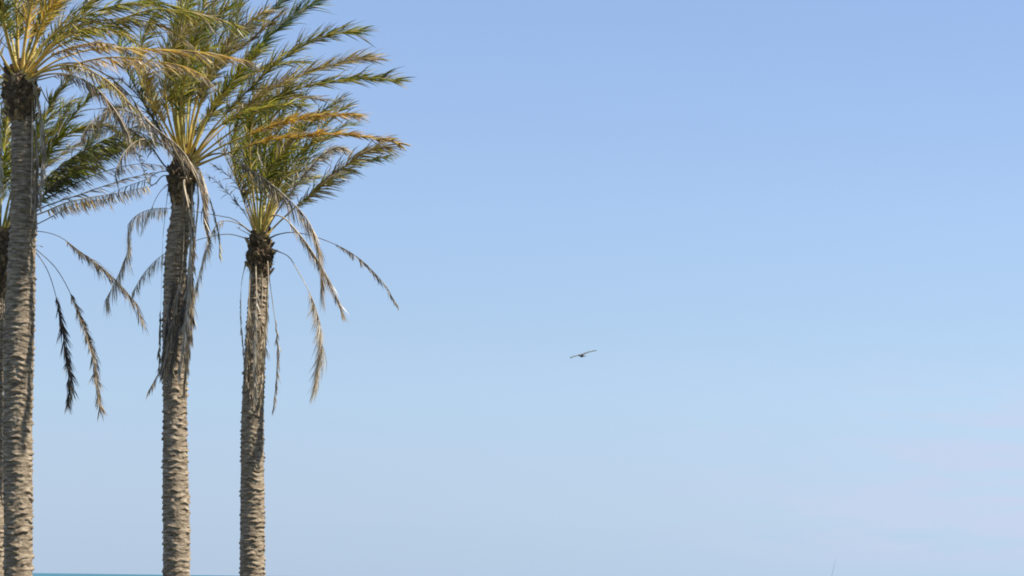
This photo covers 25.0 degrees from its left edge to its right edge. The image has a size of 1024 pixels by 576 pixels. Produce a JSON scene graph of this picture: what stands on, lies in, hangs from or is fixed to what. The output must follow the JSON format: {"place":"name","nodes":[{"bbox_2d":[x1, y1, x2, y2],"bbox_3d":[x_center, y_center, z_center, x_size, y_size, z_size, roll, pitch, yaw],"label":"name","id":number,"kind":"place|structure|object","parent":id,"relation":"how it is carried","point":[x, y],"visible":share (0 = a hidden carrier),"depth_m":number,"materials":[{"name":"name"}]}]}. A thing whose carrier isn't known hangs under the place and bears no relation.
{"place":"outdoors","nodes":[
{"label":"outdoors","id":0,"kind":"place"},
{"bbox_2d":[33,573,228,575],"bbox_3d":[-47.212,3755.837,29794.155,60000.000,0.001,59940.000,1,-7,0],"label":"sea","id":1,"kind":"structure","parent":0,"point":[51,574],"depth_m":6126.41,"materials":[{"name":"liquid"}]},
{"bbox_2d":[0,0,1023,575],"label":"sky","id":2,"kind":"structure","parent":0,"point":[785,237],"materials":[{"name":"blue"}]},
{"bbox_2d":[570,350,596,357],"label":"gull","id":3,"kind":"object","parent":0,"point":[581,355],"visible":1,"depth_m":97.28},
{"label":"ground","id":4,"kind":"structure","parent":0,"visible":0},
{"bbox_2d":[0,69,166,575],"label":"palm tree","id":5,"kind":"object","parent":4,"relation":"on","point":[56,183],"visible":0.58,"depth_m":41.20,"materials":[{"name":"green plant"}]},
{"bbox_2d":[0,0,262,575],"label":"palm tree","id":6,"kind":"object","parent":4,"relation":"on","point":[20,93],"visible":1,"depth_m":31.10,"materials":[{"name":"green plant"}]},
{"bbox_2d":[80,0,412,575],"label":"palm tree","id":7,"kind":"object","parent":4,"relation":"on","point":[177,319],"visible":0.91,"depth_m":35.03,"materials":[{"name":"green plant"}]},
{"bbox_2d":[103,69,406,575],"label":"palm tree","id":8,"kind":"object","parent":4,"relation":"on","point":[275,172],"visible":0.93,"depth_m":37.00,"materials":[{"name":"green plant"}]}
]}

